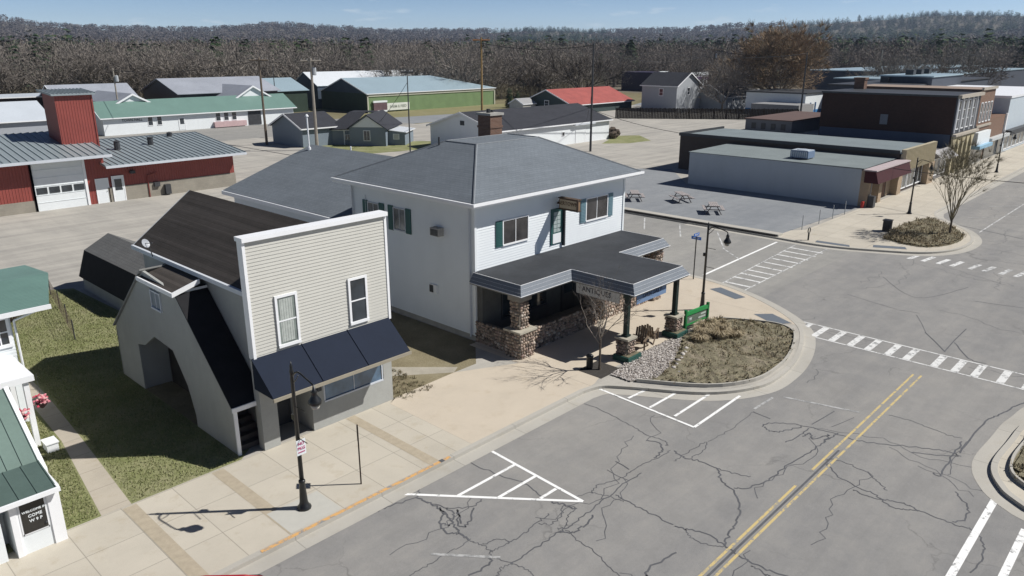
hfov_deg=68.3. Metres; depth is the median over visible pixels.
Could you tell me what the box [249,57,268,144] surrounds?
utility pole
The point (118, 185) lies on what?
door
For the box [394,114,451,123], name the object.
back street
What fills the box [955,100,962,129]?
window
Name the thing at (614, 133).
brush pile
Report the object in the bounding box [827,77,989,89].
flat roofed block
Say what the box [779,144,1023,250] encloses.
corner pavement
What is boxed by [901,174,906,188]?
window
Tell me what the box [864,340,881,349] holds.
crosswalk bar
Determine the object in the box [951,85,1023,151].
pale tall store
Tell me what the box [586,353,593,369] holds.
bollard bin
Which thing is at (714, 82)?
bare tree
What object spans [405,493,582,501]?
parking line
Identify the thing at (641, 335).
garden chair
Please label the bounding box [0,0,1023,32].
sky
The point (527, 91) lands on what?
edge brush
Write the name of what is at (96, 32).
hill woods
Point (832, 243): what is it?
tactile mat
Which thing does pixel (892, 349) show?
crosswalk bar
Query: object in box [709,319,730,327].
dry grass clump
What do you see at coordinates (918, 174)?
window
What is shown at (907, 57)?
bare tree
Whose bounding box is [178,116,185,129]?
door
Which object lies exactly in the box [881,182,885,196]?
door
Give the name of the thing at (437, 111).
back lawn
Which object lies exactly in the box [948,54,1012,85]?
bare tree
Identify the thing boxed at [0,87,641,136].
ground
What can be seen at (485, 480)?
parking line
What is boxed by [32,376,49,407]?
hanging basket
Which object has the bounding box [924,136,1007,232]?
street tree
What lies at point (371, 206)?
window
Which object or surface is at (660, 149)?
gravel lot
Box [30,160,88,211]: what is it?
garage door
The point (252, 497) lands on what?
pavement band
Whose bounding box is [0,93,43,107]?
outbuilding
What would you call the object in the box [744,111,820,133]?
shed
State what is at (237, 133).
back street
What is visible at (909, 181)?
window
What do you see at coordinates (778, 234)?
retaining kerb
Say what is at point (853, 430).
line
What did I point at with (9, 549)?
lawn
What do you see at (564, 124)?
white longhouse
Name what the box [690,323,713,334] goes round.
dry grass clump
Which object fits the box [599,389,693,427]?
parking line
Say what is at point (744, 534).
line
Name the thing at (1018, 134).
window
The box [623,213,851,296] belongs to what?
side street
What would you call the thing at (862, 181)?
grey parlour
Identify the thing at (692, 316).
green sign frame
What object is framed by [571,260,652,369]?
street tree
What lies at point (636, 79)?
purple store
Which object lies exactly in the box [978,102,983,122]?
window
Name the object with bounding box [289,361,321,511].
street lamp
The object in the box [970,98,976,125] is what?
window
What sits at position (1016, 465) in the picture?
bed litter
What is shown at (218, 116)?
window
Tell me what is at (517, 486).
parking line
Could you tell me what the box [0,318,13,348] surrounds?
window
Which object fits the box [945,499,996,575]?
edge line
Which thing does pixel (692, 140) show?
ribbed front store
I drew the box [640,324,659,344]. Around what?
garden chair
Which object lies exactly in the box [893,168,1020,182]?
overhead wire
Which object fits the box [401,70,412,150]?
utility pole
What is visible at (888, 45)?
woods
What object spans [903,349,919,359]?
crosswalk bar
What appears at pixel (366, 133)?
window
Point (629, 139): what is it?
back lawn
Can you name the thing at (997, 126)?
brick store
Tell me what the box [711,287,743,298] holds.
tactile mat
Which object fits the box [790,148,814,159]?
rooftop unit
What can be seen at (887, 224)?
litter bin
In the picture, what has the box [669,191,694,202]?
picnic table
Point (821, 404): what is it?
worn line
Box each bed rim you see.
[636,317,795,387]
[1009,440,1023,486]
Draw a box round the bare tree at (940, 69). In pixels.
[899,41,984,76]
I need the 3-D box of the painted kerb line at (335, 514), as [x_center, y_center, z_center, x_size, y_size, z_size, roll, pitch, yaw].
[-4.439,6.400,22.879,0.130,0.001,6.900,16,23,41]
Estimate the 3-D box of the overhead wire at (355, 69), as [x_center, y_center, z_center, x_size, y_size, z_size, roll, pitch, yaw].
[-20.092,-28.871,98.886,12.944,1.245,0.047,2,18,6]
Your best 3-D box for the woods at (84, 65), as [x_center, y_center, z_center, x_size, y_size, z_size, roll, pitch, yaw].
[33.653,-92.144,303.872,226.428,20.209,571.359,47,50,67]
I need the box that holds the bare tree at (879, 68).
[845,53,914,76]
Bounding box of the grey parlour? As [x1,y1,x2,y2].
[688,143,910,207]
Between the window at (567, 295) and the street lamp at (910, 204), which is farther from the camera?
the street lamp at (910, 204)
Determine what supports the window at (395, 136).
in the blue grey house at (353, 128)
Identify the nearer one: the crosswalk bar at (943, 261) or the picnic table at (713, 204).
the crosswalk bar at (943, 261)
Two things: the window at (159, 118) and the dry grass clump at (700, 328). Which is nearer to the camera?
the dry grass clump at (700, 328)
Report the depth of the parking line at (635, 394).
30.12 m
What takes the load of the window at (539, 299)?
in the hotel
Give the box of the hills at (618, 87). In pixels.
[0,16,1023,92]
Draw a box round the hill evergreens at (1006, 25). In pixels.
[1,9,1023,45]
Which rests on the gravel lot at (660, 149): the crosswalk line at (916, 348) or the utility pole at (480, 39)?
the utility pole at (480, 39)
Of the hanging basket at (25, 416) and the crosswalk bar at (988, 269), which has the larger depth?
the crosswalk bar at (988, 269)
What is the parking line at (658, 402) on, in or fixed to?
on the street at (577, 450)
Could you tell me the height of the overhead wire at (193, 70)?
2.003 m
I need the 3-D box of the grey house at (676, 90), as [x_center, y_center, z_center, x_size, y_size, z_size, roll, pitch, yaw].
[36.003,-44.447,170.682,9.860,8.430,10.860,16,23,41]
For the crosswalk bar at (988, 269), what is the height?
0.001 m
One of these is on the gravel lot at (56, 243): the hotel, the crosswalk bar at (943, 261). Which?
the hotel
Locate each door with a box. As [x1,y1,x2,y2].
[14,496,55,555]
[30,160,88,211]
[94,178,111,203]
[111,175,126,201]
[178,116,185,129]
[550,208,562,244]
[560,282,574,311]
[575,125,585,142]
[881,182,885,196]
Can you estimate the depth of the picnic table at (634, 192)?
67.86 m
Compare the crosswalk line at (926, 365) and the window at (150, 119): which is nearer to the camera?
the crosswalk line at (926, 365)
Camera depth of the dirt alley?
34.23 m
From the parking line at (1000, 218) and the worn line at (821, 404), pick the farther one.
the parking line at (1000, 218)
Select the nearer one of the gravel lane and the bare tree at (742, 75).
the gravel lane
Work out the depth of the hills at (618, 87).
1887.33 m
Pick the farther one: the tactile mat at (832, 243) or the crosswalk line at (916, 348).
the tactile mat at (832, 243)
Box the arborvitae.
[504,88,511,107]
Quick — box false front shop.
[113,190,411,455]
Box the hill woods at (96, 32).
[0,14,1023,47]
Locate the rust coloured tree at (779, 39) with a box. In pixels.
[703,18,836,89]
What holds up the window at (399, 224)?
in the hotel
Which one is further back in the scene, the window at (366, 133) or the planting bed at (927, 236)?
the window at (366, 133)
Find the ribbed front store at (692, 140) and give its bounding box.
[678,126,936,193]
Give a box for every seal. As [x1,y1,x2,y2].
[378,207,1023,575]
[707,450,839,575]
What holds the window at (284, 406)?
in the false front shop
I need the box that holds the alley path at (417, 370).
[392,367,456,375]
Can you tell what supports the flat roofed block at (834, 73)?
on the hills at (618, 87)
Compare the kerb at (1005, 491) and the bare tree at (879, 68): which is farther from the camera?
the bare tree at (879, 68)
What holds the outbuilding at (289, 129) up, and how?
on the ground at (337, 114)
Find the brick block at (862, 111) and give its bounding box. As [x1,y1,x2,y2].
[818,77,984,174]
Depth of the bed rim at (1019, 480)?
24.36 m
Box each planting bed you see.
[617,319,793,382]
[882,218,963,246]
[1013,446,1023,480]
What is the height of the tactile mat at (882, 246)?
0.001 m
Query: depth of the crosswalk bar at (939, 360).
33.33 m
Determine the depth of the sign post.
23.36 m
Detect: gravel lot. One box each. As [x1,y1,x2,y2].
[0,175,799,553]
[221,105,1023,229]
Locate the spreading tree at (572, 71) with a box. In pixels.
[538,45,633,87]
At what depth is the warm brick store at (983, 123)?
89.72 m
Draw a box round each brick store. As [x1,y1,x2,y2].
[867,84,998,162]
[980,113,1009,159]
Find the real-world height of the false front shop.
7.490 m
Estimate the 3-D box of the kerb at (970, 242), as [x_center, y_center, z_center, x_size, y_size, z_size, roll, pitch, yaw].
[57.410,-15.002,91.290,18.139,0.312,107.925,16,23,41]
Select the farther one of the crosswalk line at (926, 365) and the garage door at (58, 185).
the garage door at (58, 185)
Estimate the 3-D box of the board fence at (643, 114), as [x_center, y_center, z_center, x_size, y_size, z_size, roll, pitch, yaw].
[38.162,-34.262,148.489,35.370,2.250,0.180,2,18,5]
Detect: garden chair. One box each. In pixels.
[633,325,648,350]
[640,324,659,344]
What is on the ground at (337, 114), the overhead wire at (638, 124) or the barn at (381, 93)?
the barn at (381, 93)
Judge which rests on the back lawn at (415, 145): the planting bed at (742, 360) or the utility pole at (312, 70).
the utility pole at (312, 70)
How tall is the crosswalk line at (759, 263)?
0.001 m
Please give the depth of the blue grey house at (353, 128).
107.73 m
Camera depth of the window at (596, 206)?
40.02 m
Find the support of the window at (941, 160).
in the grey awning store at (938, 158)
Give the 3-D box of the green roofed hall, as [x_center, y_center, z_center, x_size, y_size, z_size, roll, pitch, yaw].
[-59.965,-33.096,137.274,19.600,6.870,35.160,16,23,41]
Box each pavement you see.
[0,398,470,575]
[390,276,793,443]
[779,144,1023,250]
[998,430,1023,500]
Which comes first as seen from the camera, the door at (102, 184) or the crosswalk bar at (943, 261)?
the crosswalk bar at (943, 261)
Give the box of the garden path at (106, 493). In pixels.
[28,381,130,515]
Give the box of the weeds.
[392,369,432,398]
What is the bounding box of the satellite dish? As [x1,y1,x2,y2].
[142,239,152,256]
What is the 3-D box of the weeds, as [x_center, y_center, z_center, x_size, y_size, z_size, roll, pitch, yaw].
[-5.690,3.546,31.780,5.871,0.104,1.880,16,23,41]
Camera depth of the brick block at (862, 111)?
84.62 m
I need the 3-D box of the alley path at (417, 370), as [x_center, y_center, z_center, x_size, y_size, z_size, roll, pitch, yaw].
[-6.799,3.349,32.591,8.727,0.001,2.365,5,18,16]
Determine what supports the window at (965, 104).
in the brick block at (862, 111)
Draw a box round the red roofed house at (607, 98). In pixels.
[529,86,634,111]
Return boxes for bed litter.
[1009,447,1023,478]
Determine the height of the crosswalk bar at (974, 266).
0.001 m
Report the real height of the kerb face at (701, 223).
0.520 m
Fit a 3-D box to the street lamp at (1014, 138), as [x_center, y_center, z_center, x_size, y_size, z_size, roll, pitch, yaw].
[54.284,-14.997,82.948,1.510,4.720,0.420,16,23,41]
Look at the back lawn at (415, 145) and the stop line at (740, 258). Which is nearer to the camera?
the stop line at (740, 258)
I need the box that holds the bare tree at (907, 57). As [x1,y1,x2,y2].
[875,53,931,72]
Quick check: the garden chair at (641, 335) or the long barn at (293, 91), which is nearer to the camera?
the garden chair at (641, 335)
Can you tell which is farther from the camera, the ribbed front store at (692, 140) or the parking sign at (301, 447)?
the ribbed front store at (692, 140)
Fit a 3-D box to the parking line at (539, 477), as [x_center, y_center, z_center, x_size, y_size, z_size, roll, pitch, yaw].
[0.689,6.032,24.492,0.110,0.001,4.287,-16,23,-41]
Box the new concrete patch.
[267,491,340,532]
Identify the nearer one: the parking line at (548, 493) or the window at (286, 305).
the parking line at (548, 493)
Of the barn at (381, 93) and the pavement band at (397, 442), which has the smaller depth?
the pavement band at (397, 442)
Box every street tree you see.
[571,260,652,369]
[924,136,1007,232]
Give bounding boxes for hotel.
[221,109,689,362]
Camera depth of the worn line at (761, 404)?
29.37 m
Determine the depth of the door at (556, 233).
37.83 m
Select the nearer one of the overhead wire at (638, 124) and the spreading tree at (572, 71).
the overhead wire at (638, 124)
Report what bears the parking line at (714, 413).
on the street at (577, 450)
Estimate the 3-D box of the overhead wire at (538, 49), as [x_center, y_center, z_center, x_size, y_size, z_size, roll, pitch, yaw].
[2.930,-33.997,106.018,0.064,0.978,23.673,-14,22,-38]
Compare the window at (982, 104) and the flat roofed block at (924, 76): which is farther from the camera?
the flat roofed block at (924, 76)
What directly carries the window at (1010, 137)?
in the pale tall store at (1009, 100)
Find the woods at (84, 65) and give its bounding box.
[0,33,1023,98]
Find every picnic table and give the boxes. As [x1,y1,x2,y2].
[625,190,644,200]
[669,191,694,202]
[702,202,724,214]
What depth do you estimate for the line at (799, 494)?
23.73 m
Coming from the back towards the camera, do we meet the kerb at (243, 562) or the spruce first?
the spruce
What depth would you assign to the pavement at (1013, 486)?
24.41 m
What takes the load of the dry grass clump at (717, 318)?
on the planting bed at (742, 360)
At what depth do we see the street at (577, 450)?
24.88 m
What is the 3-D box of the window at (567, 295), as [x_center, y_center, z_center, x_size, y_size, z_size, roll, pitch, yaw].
[2.901,0.072,38.980,0.110,2.180,1.060,16,23,41]
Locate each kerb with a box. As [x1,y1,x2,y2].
[211,275,803,574]
[624,207,782,236]
[688,167,1023,253]
[990,422,1023,509]
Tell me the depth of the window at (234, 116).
135.26 m
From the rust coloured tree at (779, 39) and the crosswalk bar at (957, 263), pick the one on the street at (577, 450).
the crosswalk bar at (957, 263)
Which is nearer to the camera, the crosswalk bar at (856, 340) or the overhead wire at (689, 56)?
the crosswalk bar at (856, 340)
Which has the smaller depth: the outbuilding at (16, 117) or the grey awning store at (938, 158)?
the grey awning store at (938, 158)
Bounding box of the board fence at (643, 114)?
[615,107,798,118]
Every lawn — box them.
[5,408,100,553]
[11,288,248,503]
[305,141,430,152]
[362,104,508,122]
[602,135,650,143]
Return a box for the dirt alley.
[390,311,475,397]
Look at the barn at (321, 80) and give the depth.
179.04 m
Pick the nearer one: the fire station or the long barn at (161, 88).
the fire station
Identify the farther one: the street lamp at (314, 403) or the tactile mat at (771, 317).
the tactile mat at (771, 317)
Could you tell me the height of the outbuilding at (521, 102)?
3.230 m
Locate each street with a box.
[99,119,410,140]
[259,172,1023,575]
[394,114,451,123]
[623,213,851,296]
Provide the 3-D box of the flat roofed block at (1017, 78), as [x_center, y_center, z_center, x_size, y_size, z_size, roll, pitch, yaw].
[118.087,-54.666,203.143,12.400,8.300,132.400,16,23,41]
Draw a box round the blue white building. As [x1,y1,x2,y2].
[745,88,825,115]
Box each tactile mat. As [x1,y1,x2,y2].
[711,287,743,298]
[755,314,789,323]
[816,240,849,246]
[873,245,905,248]
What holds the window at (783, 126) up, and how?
in the shed at (794, 122)
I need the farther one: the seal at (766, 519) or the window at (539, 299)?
the window at (539, 299)
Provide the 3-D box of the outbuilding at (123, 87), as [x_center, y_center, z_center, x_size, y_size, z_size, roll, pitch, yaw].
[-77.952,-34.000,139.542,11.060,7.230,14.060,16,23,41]
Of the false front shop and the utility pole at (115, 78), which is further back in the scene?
the utility pole at (115, 78)
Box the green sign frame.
[683,302,709,328]
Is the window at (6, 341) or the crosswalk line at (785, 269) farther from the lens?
the crosswalk line at (785, 269)
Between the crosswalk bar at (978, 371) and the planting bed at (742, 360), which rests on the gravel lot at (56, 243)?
the planting bed at (742, 360)
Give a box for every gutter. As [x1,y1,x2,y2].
[229,274,815,574]
[685,169,1023,255]
[972,407,1023,519]
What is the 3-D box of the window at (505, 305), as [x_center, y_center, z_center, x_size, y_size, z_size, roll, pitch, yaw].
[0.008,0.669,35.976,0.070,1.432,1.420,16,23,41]
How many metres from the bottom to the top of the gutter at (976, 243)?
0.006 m
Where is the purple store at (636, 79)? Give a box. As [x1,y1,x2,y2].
[621,71,707,90]
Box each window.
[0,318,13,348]
[147,117,153,125]
[156,116,162,124]
[215,113,220,120]
[223,112,228,120]
[231,112,236,119]
[274,291,301,348]
[277,398,291,425]
[323,365,383,401]
[347,274,369,325]
[363,130,370,140]
[367,201,378,211]
[393,134,398,139]
[393,207,405,232]
[501,293,510,319]
[502,214,528,245]
[528,290,546,310]
[586,194,607,221]
[659,88,662,95]
[751,122,755,128]
[780,124,785,130]
[879,114,887,123]
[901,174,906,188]
[905,168,914,186]
[914,165,922,182]
[933,158,939,175]
[938,158,944,172]
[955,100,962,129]
[960,99,967,128]
[965,99,971,126]
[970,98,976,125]
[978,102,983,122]
[981,102,986,121]
[984,101,989,121]
[987,101,992,120]
[1002,136,1008,149]
[1007,135,1012,147]
[1011,133,1016,145]
[1015,132,1020,144]
[1019,131,1023,142]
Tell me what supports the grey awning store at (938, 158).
on the gravel lot at (660, 149)
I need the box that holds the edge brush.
[0,73,801,97]
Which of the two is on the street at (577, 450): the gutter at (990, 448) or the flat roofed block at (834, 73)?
the gutter at (990, 448)
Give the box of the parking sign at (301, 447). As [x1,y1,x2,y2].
[296,438,305,455]
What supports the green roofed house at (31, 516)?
on the gravel lot at (56, 243)
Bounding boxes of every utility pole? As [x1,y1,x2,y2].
[112,68,118,99]
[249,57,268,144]
[300,58,320,145]
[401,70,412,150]
[473,37,489,109]
[589,43,593,151]
[706,48,723,73]
[800,52,807,110]
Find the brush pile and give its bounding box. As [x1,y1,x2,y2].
[609,127,620,138]
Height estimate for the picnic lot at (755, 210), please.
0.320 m
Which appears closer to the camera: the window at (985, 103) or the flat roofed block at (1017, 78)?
the window at (985, 103)
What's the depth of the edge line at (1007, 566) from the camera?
20.54 m
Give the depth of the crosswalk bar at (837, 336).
36.24 m
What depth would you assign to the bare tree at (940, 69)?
170.88 m
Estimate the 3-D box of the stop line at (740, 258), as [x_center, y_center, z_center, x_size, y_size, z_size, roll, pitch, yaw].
[15.344,-2.047,50.116,0.160,0.001,11.058,15,23,39]
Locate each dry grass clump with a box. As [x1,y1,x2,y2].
[689,331,711,342]
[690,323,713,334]
[695,318,717,327]
[708,325,735,339]
[709,316,726,321]
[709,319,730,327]
[727,326,746,337]
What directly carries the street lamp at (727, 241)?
on the plaza pavement at (472, 406)
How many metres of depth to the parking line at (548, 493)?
23.40 m
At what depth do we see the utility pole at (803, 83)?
144.91 m
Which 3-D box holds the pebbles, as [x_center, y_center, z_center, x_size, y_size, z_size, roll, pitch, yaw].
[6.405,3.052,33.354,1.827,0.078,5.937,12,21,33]
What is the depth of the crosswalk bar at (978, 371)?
32.34 m
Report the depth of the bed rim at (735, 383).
30.85 m
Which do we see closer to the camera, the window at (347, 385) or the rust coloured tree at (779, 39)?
the window at (347, 385)
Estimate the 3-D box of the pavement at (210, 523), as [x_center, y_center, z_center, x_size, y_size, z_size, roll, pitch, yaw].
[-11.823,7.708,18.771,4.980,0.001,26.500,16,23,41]
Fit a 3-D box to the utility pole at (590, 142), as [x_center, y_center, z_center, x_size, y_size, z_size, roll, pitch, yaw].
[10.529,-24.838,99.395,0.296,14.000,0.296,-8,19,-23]
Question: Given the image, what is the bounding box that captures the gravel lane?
[231,145,289,176]
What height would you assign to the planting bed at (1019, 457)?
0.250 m
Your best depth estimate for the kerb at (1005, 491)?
24.45 m
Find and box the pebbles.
[610,337,681,380]
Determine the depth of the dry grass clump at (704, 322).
36.40 m
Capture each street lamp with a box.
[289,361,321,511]
[699,222,730,306]
[906,158,933,213]
[994,129,1016,172]
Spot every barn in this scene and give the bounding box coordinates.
[140,76,280,98]
[262,77,308,111]
[295,70,422,108]
[319,75,494,112]
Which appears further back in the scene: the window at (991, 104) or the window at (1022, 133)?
the window at (1022, 133)
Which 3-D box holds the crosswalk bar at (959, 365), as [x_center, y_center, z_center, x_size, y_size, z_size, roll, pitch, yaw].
[19.455,3.394,32.855,0.300,0.001,1.580,16,23,41]
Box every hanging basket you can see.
[15,387,29,420]
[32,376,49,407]
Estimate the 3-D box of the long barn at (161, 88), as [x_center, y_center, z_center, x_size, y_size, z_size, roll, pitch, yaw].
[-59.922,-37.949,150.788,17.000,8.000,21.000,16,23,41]
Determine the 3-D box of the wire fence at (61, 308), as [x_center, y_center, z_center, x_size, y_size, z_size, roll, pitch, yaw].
[-23.046,0.937,38.597,0.142,1.000,8.530,-13,22,-35]
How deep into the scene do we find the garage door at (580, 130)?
110.50 m
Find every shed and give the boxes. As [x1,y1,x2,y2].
[79,233,144,308]
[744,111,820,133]
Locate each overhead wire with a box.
[113,61,254,71]
[314,63,400,72]
[482,43,592,49]
[594,110,677,132]
[595,45,806,57]
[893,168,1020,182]
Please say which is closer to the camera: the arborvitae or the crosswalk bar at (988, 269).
the crosswalk bar at (988, 269)
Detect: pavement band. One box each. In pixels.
[123,504,208,575]
[212,468,302,534]
[346,415,437,464]
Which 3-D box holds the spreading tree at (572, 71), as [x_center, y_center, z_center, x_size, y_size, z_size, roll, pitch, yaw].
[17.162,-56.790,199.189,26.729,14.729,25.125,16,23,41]
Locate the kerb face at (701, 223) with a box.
[624,210,776,236]
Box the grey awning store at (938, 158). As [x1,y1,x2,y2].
[932,147,957,179]
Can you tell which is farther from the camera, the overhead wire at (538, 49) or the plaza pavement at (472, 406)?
the overhead wire at (538, 49)
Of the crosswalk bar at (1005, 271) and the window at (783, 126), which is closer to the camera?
the crosswalk bar at (1005, 271)
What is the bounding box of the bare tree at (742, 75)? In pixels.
[717,53,766,89]
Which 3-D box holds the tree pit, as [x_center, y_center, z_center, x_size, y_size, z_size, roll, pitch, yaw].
[3.717,3.470,32.193,1.270,0.004,1.400,16,23,41]
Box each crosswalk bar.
[812,327,828,336]
[829,331,845,340]
[847,336,864,345]
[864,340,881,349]
[884,344,900,354]
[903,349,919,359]
[921,257,935,261]
[931,355,946,366]
[936,259,949,263]
[949,261,963,265]
[951,360,966,371]
[967,264,981,269]
[970,365,986,376]
[982,267,996,271]
[996,371,1012,383]
[998,269,1012,274]
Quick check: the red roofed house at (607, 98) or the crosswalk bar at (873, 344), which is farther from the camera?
the red roofed house at (607, 98)
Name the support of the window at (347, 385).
in the false front shop
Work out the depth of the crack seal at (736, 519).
23.21 m
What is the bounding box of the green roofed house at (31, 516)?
[0,265,67,564]
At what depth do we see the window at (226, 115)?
134.21 m
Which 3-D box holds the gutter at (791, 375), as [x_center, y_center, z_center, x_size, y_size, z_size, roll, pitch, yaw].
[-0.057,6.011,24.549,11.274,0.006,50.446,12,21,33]
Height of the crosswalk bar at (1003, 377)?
0.001 m
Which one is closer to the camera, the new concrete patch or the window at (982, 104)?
the new concrete patch
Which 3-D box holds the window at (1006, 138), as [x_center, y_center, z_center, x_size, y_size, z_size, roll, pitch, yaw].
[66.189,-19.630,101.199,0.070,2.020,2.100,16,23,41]
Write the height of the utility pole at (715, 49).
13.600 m
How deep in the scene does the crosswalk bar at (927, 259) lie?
49.56 m
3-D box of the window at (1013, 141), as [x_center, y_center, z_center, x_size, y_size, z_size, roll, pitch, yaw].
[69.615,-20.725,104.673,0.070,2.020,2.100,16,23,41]
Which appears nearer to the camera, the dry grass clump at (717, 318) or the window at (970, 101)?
the dry grass clump at (717, 318)
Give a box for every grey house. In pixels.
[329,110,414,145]
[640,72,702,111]
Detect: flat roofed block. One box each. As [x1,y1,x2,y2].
[804,64,1002,89]
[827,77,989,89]
[833,68,1023,86]
[879,69,963,85]
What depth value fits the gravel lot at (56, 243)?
54.58 m
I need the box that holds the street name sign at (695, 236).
[691,232,700,278]
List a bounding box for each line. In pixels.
[260,456,450,552]
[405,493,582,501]
[431,553,499,558]
[457,464,514,495]
[492,451,583,500]
[498,475,536,497]
[539,488,556,498]
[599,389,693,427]
[628,390,643,398]
[649,393,675,407]
[674,395,708,415]
[693,395,740,427]
[698,485,795,575]
[706,242,776,273]
[714,375,921,575]
[722,244,796,282]
[745,249,826,289]
[753,397,772,408]
[783,396,859,412]
[805,322,1023,374]
[811,374,913,469]
[815,337,1023,389]
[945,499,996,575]
[978,204,1023,232]
[998,528,1023,575]
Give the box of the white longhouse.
[426,103,612,144]
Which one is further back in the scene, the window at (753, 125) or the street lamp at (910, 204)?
the window at (753, 125)
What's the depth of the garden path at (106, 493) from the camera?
24.88 m
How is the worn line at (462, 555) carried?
on the street at (577, 450)
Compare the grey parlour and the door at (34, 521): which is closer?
the door at (34, 521)
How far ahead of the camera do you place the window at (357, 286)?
27.14 m
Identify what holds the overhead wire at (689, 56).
attached to the utility pole at (590, 142)
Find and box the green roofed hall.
[92,84,296,135]
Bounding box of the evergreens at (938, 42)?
[0,28,1023,81]
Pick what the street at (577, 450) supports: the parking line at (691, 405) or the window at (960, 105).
the parking line at (691, 405)
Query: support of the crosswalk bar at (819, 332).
on the street at (577, 450)
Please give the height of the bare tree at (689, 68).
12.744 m
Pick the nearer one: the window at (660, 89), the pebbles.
the pebbles
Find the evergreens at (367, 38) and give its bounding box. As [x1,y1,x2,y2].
[0,34,1023,93]
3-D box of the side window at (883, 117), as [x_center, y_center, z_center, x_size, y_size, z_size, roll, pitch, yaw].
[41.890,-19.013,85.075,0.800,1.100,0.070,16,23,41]
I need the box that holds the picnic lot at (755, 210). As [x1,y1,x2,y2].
[624,169,859,232]
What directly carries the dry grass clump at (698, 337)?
on the planting bed at (742, 360)
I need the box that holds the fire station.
[0,88,246,216]
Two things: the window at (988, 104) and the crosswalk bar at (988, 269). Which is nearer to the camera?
the crosswalk bar at (988, 269)
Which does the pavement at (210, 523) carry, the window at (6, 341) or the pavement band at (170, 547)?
the pavement band at (170, 547)
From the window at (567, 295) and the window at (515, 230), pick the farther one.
the window at (567, 295)
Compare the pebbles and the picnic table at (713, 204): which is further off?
the picnic table at (713, 204)
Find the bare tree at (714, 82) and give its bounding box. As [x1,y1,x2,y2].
[696,53,757,108]
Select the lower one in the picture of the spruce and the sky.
the spruce
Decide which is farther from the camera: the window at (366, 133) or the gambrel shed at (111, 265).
the window at (366, 133)
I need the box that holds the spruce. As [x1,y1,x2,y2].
[624,39,638,64]
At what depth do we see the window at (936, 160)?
79.20 m
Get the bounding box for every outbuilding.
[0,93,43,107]
[0,100,47,134]
[39,83,137,95]
[268,111,336,147]
[508,98,536,107]
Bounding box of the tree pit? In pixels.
[578,361,617,377]
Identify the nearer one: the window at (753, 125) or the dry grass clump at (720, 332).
the dry grass clump at (720, 332)
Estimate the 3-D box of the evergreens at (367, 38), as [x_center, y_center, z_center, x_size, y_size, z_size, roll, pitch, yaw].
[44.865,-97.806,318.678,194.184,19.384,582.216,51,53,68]
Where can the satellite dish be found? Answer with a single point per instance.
(145, 243)
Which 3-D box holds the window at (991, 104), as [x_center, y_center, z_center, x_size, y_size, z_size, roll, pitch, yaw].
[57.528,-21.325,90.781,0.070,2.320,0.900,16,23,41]
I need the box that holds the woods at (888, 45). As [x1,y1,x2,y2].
[0,33,1023,69]
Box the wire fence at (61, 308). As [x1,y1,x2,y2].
[48,280,75,339]
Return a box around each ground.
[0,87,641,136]
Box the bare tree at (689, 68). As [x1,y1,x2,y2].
[665,53,717,86]
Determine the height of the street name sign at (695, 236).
2.800 m
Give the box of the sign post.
[356,424,361,483]
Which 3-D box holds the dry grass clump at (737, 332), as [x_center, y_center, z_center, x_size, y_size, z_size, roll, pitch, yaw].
[10.518,2.104,35.666,1.237,0.338,1.128,0,18,-1]
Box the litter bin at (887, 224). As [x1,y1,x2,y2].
[882,218,893,230]

